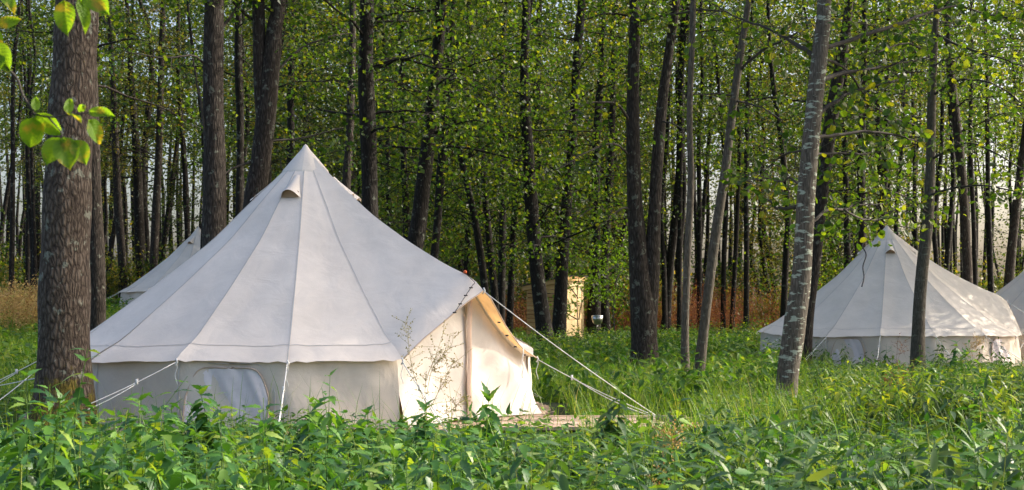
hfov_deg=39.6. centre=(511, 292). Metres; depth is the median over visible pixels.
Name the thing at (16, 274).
shrub
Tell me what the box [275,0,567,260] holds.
alder tree
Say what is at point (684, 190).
forest tree
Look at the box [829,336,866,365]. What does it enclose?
window
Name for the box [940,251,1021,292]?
shrub
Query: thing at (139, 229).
alder tree
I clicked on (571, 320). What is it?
door
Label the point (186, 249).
bell tent
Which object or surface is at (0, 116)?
forest tree
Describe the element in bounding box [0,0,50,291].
forest tree
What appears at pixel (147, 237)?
alder tree
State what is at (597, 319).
washstand
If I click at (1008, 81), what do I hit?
forest tree
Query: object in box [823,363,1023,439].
sunny weeds
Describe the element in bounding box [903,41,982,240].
forest tree
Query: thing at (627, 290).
shrub
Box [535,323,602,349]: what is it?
shrub
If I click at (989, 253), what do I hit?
alder tree
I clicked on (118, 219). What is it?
alder tree
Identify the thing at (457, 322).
door panel
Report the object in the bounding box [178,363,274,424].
window
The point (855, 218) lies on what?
forest tree
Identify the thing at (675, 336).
shrub
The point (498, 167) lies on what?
forest tree
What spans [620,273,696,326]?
shrub
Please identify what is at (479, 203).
forest tree
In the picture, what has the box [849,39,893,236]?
forest tree
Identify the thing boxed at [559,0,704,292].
forest tree
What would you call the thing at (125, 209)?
forest tree
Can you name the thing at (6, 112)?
forest tree
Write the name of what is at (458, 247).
shrub
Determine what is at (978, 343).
dry weed
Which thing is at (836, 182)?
forest tree
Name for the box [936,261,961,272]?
shrub
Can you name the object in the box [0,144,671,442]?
bell tent
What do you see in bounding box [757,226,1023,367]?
bell tent
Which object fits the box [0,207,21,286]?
shrub
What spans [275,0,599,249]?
alder tree
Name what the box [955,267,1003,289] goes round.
shrub
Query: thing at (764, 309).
shrub
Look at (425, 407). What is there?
tall nettle
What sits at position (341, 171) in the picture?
forest tree
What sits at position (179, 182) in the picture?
forest tree
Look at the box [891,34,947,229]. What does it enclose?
forest tree
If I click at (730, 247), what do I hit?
forest tree
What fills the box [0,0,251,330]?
alder tree
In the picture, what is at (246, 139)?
forest tree
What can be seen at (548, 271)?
alder tree
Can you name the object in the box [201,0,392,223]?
forest tree
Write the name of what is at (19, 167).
forest tree
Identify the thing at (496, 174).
forest tree
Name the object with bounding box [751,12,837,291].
forest tree
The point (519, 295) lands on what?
shrub
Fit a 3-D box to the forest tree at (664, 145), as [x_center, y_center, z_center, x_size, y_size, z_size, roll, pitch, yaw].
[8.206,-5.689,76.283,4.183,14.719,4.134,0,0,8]
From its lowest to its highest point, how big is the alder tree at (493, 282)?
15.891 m
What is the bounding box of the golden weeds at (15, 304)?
[0,272,37,337]
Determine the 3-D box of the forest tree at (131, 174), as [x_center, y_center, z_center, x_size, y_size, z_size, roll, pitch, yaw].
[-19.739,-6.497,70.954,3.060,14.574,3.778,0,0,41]
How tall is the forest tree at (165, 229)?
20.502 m
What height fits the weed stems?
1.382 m
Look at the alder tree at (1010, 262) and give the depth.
35.93 m
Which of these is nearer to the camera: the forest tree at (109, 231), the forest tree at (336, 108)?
the forest tree at (336, 108)
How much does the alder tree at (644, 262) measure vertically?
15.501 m
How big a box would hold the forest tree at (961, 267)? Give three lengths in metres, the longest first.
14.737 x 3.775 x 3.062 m
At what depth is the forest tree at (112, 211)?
71.63 m
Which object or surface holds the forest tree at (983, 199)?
on the ground at (554, 405)
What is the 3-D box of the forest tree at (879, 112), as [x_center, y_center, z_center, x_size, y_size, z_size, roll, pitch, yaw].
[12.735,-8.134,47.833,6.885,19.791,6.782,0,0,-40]
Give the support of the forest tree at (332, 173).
on the ground at (554, 405)
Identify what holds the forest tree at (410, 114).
on the ground at (554, 405)
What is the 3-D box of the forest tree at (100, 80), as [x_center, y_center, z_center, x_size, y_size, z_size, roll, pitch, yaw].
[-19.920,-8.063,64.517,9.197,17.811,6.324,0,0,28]
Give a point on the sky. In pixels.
(981, 225)
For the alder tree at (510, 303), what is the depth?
43.91 m
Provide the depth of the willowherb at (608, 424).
9.18 m
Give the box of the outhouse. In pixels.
[521,275,587,340]
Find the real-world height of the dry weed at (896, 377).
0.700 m
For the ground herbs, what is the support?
on the ground at (554, 405)
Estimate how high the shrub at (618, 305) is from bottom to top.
3.008 m
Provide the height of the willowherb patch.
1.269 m
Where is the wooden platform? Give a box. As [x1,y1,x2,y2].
[19,395,700,440]
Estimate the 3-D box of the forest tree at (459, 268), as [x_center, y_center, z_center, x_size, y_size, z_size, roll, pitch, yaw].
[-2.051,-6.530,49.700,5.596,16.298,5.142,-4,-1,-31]
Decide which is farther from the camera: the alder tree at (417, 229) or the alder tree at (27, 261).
the alder tree at (27, 261)
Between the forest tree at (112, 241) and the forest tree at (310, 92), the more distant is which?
the forest tree at (310, 92)
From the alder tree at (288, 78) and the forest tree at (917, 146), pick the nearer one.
the alder tree at (288, 78)
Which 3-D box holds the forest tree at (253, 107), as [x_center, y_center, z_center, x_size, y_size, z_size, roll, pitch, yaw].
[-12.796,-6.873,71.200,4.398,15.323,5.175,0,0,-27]
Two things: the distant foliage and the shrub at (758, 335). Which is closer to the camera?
the shrub at (758, 335)
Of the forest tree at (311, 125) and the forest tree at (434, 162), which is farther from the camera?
the forest tree at (434, 162)
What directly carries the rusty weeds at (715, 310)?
on the ground at (554, 405)
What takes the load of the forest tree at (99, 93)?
on the ground at (554, 405)
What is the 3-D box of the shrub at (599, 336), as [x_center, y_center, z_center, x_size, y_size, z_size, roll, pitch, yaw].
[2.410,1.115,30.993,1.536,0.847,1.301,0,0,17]
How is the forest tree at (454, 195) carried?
on the ground at (554, 405)
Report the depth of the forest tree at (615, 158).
62.12 m
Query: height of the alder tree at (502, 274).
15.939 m
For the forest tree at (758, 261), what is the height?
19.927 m
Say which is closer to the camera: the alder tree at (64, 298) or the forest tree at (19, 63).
the alder tree at (64, 298)
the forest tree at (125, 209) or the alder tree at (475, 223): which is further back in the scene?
the forest tree at (125, 209)
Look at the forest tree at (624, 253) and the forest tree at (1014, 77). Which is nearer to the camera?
the forest tree at (1014, 77)
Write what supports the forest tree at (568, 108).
on the ground at (554, 405)
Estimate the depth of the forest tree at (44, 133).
73.56 m
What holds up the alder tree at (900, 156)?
on the ground at (554, 405)
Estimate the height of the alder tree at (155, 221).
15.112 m
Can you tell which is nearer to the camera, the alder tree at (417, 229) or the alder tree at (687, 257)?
the alder tree at (687, 257)
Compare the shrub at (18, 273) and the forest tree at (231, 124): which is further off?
the forest tree at (231, 124)
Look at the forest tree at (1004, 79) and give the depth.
55.64 m
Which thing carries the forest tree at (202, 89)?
on the ground at (554, 405)
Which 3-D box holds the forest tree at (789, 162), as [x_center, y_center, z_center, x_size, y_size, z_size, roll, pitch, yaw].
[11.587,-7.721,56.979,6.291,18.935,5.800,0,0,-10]
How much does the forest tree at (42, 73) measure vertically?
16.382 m
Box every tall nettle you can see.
[17,387,105,462]
[156,398,196,470]
[183,385,239,469]
[247,408,293,457]
[278,394,355,468]
[343,405,397,460]
[387,399,442,457]
[456,381,509,458]
[924,359,940,386]
[937,340,970,378]
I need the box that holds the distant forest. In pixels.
[0,31,1021,304]
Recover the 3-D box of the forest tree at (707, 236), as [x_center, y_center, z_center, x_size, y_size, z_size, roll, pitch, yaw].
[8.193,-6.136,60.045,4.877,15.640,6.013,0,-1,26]
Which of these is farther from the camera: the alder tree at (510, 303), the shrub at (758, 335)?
the alder tree at (510, 303)
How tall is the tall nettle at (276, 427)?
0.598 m
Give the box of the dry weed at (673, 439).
[648,417,699,484]
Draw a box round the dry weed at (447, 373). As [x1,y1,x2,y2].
[392,308,471,419]
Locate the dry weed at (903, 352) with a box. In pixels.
[877,333,909,368]
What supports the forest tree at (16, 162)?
on the ground at (554, 405)
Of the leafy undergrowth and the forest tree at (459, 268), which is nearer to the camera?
the leafy undergrowth
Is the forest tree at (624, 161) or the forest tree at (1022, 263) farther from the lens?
the forest tree at (1022, 263)
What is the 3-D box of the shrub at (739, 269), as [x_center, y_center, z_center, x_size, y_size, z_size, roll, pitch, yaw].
[8.468,-0.206,60.069,3.247,3.812,3.831,0,0,-45]
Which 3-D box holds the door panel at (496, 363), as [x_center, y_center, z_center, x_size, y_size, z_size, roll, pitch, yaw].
[-0.095,0.533,13.740,0.110,1.316,1.038,0,0,43]
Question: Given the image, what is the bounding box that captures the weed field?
[668,338,1023,442]
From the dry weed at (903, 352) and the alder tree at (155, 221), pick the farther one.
the alder tree at (155, 221)
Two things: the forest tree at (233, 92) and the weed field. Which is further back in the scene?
the forest tree at (233, 92)
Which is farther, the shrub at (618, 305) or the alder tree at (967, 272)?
the shrub at (618, 305)
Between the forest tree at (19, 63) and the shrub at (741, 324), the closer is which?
the shrub at (741, 324)
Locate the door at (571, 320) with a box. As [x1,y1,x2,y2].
[567,287,581,340]
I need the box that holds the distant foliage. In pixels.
[0,0,1023,305]
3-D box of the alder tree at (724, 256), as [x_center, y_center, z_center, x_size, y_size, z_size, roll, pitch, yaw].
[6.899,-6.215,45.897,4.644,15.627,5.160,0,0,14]
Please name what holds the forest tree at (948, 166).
on the ground at (554, 405)
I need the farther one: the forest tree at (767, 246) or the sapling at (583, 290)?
the forest tree at (767, 246)
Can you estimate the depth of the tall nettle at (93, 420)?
9.21 m
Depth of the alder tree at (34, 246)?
45.95 m
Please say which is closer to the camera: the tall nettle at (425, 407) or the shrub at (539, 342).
the tall nettle at (425, 407)
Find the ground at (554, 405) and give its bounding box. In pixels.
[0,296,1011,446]
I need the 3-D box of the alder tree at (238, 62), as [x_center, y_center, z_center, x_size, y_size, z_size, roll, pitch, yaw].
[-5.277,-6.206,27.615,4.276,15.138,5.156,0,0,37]
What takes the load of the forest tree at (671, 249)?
on the ground at (554, 405)
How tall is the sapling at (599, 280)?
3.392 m
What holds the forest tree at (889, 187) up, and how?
on the ground at (554, 405)
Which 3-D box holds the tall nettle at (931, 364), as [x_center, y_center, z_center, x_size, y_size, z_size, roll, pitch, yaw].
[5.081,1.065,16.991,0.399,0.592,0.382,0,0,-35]
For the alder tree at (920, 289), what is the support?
on the ground at (554, 405)
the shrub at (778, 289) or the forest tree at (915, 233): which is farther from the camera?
the forest tree at (915, 233)
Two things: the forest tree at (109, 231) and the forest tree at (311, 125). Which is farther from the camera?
the forest tree at (109, 231)
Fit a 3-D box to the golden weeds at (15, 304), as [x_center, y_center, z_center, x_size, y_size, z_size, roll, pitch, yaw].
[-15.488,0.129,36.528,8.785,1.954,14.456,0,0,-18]
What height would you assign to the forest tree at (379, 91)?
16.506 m
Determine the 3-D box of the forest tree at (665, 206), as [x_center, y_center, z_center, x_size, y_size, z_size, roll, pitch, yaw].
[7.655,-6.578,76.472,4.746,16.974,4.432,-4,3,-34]
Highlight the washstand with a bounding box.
[591,315,602,328]
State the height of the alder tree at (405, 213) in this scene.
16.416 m
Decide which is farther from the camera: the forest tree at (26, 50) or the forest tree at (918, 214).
the forest tree at (918, 214)
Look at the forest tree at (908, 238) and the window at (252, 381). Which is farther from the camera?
the forest tree at (908, 238)
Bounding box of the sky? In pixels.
[0,0,1023,294]
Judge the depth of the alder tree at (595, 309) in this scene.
40.89 m
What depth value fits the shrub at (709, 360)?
20.04 m
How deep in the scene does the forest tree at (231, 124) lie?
71.85 m
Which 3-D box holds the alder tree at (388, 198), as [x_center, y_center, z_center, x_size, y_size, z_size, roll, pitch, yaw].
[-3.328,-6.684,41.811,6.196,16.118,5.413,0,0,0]
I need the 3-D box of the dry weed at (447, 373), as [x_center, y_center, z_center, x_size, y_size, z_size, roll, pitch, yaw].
[-0.626,0.734,11.178,0.635,1.241,0.234,0,0,0]
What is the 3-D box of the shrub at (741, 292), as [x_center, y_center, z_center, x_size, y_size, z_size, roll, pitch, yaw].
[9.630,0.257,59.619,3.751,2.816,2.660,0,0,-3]
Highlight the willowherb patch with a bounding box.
[489,337,1023,489]
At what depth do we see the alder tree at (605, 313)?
41.90 m
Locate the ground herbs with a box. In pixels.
[0,294,1023,489]
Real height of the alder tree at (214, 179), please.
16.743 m
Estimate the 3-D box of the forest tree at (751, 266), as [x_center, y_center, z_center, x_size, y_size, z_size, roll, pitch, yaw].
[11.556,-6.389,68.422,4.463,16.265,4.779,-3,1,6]
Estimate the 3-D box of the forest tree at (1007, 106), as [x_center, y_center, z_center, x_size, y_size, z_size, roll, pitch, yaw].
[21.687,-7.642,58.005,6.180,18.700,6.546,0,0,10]
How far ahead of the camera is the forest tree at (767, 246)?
62.35 m
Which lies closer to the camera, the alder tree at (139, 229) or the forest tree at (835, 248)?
the alder tree at (139, 229)
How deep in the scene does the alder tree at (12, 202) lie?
43.96 m
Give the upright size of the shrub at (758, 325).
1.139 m
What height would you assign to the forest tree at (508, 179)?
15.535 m
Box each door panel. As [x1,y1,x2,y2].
[397,305,466,426]
[466,298,541,417]
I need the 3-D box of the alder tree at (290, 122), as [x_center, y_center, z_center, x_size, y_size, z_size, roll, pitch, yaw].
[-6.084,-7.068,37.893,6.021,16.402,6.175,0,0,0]
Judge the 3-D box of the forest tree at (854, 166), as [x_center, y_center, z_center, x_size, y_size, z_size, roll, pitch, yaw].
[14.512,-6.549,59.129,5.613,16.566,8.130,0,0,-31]
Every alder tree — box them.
[0,0,103,288]
[0,0,112,296]
[0,0,117,293]
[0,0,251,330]
[24,0,100,436]
[98,0,186,302]
[98,0,196,279]
[98,0,229,270]
[99,0,202,271]
[102,0,233,239]
[103,0,252,249]
[108,0,455,208]
[109,0,336,216]
[110,0,379,247]
[144,0,395,184]
[159,0,391,180]
[224,0,494,189]
[244,0,551,217]
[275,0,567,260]
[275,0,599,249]
[281,0,519,239]
[304,0,498,259]
[359,0,618,293]
[377,0,600,312]
[379,1,565,275]
[390,0,626,321]
[411,0,695,346]
[418,0,626,332]
[457,0,689,340]
[466,0,646,301]
[490,0,712,336]
[498,0,710,337]
[499,0,783,368]
[580,0,749,331]
[605,0,752,331]
[608,0,1017,364]
[619,0,804,328]
[653,0,796,330]
[659,0,807,331]
[660,0,816,330]
[670,0,909,317]
[672,0,1023,402]
[674,0,695,379]
[693,0,806,375]
[728,0,998,268]
[731,0,1023,372]
[737,0,997,271]
[787,0,1001,232]
[854,0,1021,270]
[867,0,962,235]
[868,0,1021,264]
[900,0,1023,285]
[905,0,1022,292]
[908,0,1023,283]
[925,0,1023,285]
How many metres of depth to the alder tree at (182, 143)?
53.91 m
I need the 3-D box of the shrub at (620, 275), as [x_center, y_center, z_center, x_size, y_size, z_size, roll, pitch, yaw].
[4.314,-0.537,55.296,4.483,4.488,3.180,0,0,16]
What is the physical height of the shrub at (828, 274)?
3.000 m
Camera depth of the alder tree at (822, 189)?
25.89 m
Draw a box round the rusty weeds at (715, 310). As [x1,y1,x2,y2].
[505,272,820,332]
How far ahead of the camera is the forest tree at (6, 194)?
59.91 m
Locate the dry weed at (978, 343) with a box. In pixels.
[965,333,984,356]
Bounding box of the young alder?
[0,0,114,170]
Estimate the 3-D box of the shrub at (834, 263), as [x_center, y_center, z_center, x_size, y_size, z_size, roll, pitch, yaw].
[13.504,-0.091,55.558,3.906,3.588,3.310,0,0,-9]
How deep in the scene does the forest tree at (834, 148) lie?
70.52 m
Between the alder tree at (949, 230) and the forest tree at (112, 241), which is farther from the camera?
the forest tree at (112, 241)
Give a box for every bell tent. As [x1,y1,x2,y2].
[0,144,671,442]
[108,227,200,305]
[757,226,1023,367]
[995,270,1023,356]
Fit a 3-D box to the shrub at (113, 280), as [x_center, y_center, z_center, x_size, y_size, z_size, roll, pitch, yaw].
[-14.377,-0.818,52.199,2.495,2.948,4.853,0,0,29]
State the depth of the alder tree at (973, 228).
37.94 m
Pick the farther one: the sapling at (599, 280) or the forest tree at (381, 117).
the forest tree at (381, 117)
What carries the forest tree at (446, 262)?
on the ground at (554, 405)
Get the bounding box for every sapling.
[548,229,628,331]
[578,221,628,336]
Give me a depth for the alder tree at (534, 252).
31.87 m
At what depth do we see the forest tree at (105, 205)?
62.57 m
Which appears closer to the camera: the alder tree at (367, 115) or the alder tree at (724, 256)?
the alder tree at (367, 115)
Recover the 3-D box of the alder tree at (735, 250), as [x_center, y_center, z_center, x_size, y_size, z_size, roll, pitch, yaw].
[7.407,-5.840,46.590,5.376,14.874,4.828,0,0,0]
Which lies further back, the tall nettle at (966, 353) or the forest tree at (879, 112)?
the forest tree at (879, 112)
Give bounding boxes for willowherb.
[591,380,637,455]
[693,404,742,468]
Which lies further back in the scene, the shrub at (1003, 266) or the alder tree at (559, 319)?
the shrub at (1003, 266)
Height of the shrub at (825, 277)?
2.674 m
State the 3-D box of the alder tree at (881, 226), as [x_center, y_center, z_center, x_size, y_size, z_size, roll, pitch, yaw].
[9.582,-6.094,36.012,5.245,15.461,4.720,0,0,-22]
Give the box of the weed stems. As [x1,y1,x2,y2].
[1,326,1023,489]
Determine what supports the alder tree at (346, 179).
on the ground at (554, 405)
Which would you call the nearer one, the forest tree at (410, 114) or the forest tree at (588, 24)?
the forest tree at (588, 24)
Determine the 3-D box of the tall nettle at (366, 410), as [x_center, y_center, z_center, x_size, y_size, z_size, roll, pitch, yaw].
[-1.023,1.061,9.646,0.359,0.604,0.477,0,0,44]
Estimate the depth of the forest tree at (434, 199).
73.19 m
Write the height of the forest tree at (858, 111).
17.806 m
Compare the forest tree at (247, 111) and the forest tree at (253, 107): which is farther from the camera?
the forest tree at (253, 107)
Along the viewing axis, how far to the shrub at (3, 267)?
52.31 m
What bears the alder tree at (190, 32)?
on the ground at (554, 405)
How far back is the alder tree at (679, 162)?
43.95 m
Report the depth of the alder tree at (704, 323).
18.13 m
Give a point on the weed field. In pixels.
(970, 378)
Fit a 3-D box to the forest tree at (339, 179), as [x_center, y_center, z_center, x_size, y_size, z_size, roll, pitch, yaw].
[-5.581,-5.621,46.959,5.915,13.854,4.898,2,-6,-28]
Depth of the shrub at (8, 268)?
58.65 m
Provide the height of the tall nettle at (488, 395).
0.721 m
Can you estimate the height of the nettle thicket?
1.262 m
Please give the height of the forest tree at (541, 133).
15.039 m
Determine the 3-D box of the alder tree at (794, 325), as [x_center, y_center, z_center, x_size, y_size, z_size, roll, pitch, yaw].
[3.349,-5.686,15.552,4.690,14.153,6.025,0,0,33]
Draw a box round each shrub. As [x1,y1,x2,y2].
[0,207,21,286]
[0,228,40,292]
[0,234,24,293]
[0,240,7,290]
[0,241,24,295]
[105,234,170,306]
[105,236,171,293]
[105,249,166,299]
[127,243,172,280]
[398,218,487,282]
[489,274,553,331]
[514,331,567,355]
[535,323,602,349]
[573,227,661,328]
[573,254,661,331]
[584,331,625,356]
[586,327,630,344]
[600,242,682,327]
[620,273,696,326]
[657,320,696,342]
[682,243,765,317]
[689,349,734,368]
[691,314,763,338]
[713,273,790,326]
[714,268,780,323]
[735,321,765,348]
[743,313,770,342]
[760,270,820,319]
[817,261,838,290]
[817,264,842,288]
[821,245,843,281]
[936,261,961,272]
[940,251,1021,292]
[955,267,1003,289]
[982,252,1021,290]
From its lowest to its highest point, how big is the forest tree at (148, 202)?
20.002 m
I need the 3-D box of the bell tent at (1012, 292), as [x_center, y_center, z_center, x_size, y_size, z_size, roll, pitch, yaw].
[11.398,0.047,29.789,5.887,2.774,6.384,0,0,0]
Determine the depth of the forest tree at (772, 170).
77.16 m
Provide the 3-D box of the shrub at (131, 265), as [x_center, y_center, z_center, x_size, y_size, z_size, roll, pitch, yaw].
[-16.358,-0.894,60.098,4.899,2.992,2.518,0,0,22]
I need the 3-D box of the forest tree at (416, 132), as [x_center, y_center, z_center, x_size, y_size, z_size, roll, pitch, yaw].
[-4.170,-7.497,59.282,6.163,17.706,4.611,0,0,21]
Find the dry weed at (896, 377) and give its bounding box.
[869,360,921,398]
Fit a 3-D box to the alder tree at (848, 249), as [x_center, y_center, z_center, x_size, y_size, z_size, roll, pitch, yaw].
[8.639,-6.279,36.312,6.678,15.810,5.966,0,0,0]
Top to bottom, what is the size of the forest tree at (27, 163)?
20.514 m
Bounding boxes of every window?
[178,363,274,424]
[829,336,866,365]
[989,336,1010,362]
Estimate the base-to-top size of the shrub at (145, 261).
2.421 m
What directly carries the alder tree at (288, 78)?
on the ground at (554, 405)
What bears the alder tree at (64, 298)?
on the ground at (554, 405)
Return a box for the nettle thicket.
[0,348,1023,489]
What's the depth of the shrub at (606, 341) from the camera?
26.07 m
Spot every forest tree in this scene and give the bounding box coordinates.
[0,0,42,139]
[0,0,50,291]
[0,0,98,253]
[0,0,103,302]
[0,2,157,267]
[0,8,18,192]
[0,29,44,280]
[0,39,46,285]
[0,65,18,137]
[1,14,51,65]
[2,2,144,269]
[2,43,52,205]
[4,0,195,56]
[16,0,54,154]
[21,1,130,159]
[38,0,159,244]
[51,43,148,301]
[98,0,171,277]
[98,0,180,307]
[103,1,235,260]
[103,24,149,219]
[136,0,229,251]
[138,0,235,263]
[165,23,249,203]
[173,0,343,192]
[178,0,347,225]
[183,1,248,192]
[187,0,253,200]
[196,0,321,221]
[197,3,381,220]
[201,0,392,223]
[226,0,487,252]
[227,8,285,204]
[232,0,361,203]
[279,4,358,174]
[298,1,420,223]
[307,2,415,228]
[311,3,507,261]
[316,4,418,219]
[377,0,515,281]
[378,0,476,270]
[379,0,526,283]
[379,14,428,234]
[382,29,436,246]
[396,0,499,283]
[400,13,490,290]
[400,61,478,279]
[407,0,547,282]
[411,1,552,284]
[443,0,571,317]
[449,0,587,329]
[506,39,581,296]
[516,14,604,285]
[523,0,655,285]
[525,1,705,273]
[551,0,708,299]
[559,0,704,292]
[566,1,644,284]
[604,0,756,323]
[615,0,778,326]
[617,0,801,331]
[619,20,696,255]
[627,3,731,296]
[640,57,693,207]
[654,0,763,277]
[686,0,826,310]
[692,0,796,313]
[692,0,799,310]
[702,35,758,292]
[714,2,786,301]
[727,0,877,290]
[729,22,802,288]
[731,0,945,282]
[744,0,920,282]
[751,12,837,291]
[770,0,872,281]
[779,0,983,213]
[780,0,960,289]
[788,1,874,285]
[798,0,874,198]
[835,0,937,229]
[848,0,967,250]
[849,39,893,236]
[851,0,996,268]
[865,3,963,246]
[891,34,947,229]
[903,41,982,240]
[905,8,996,272]
[935,37,980,277]
[935,39,1005,278]
[949,0,1023,289]
[962,3,1023,175]
[975,2,1023,127]
[980,4,1023,140]
[980,12,1023,222]
[999,35,1023,273]
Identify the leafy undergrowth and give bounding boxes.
[518,324,780,414]
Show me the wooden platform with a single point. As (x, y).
(562, 418)
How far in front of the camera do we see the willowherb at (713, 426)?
8.58 m
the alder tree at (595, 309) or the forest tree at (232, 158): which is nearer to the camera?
the alder tree at (595, 309)
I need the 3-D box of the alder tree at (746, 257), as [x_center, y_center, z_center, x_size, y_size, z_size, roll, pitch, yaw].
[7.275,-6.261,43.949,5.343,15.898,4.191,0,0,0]
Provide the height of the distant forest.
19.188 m
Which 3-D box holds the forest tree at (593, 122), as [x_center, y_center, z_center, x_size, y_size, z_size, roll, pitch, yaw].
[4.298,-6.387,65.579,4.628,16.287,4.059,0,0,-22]
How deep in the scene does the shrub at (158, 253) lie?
59.23 m
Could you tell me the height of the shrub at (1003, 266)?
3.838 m
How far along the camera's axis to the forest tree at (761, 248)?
59.97 m
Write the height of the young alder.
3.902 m
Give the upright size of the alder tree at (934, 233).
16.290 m
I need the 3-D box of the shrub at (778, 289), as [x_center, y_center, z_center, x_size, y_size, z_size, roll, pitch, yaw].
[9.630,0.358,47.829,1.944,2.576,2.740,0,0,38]
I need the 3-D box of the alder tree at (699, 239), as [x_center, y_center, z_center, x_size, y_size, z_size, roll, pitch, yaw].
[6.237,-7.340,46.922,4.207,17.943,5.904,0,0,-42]
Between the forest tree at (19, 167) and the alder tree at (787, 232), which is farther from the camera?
the forest tree at (19, 167)
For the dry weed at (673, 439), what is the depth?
7.20 m
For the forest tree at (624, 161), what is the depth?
50.89 m
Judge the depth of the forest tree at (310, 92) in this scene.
75.59 m
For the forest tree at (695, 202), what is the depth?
56.31 m
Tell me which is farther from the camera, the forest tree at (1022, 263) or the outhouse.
the forest tree at (1022, 263)
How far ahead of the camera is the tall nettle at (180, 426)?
9.76 m
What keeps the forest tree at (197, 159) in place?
on the ground at (554, 405)
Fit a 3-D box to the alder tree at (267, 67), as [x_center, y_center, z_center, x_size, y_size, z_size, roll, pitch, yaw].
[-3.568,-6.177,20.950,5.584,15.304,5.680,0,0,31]
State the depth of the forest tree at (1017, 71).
48.14 m
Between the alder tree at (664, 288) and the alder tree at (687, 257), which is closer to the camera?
the alder tree at (687, 257)
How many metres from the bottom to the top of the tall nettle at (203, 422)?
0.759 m
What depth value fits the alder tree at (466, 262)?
43.89 m
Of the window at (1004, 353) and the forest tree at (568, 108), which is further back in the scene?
the forest tree at (568, 108)
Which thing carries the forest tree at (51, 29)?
on the ground at (554, 405)
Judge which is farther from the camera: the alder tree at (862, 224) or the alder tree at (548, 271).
the alder tree at (548, 271)
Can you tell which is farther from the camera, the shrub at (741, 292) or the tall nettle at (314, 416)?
the shrub at (741, 292)
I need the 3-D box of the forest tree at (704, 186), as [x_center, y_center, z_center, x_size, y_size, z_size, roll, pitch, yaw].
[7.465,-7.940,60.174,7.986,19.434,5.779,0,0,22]
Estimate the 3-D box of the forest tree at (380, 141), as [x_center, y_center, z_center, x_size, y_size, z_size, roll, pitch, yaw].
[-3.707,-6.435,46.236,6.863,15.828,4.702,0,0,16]

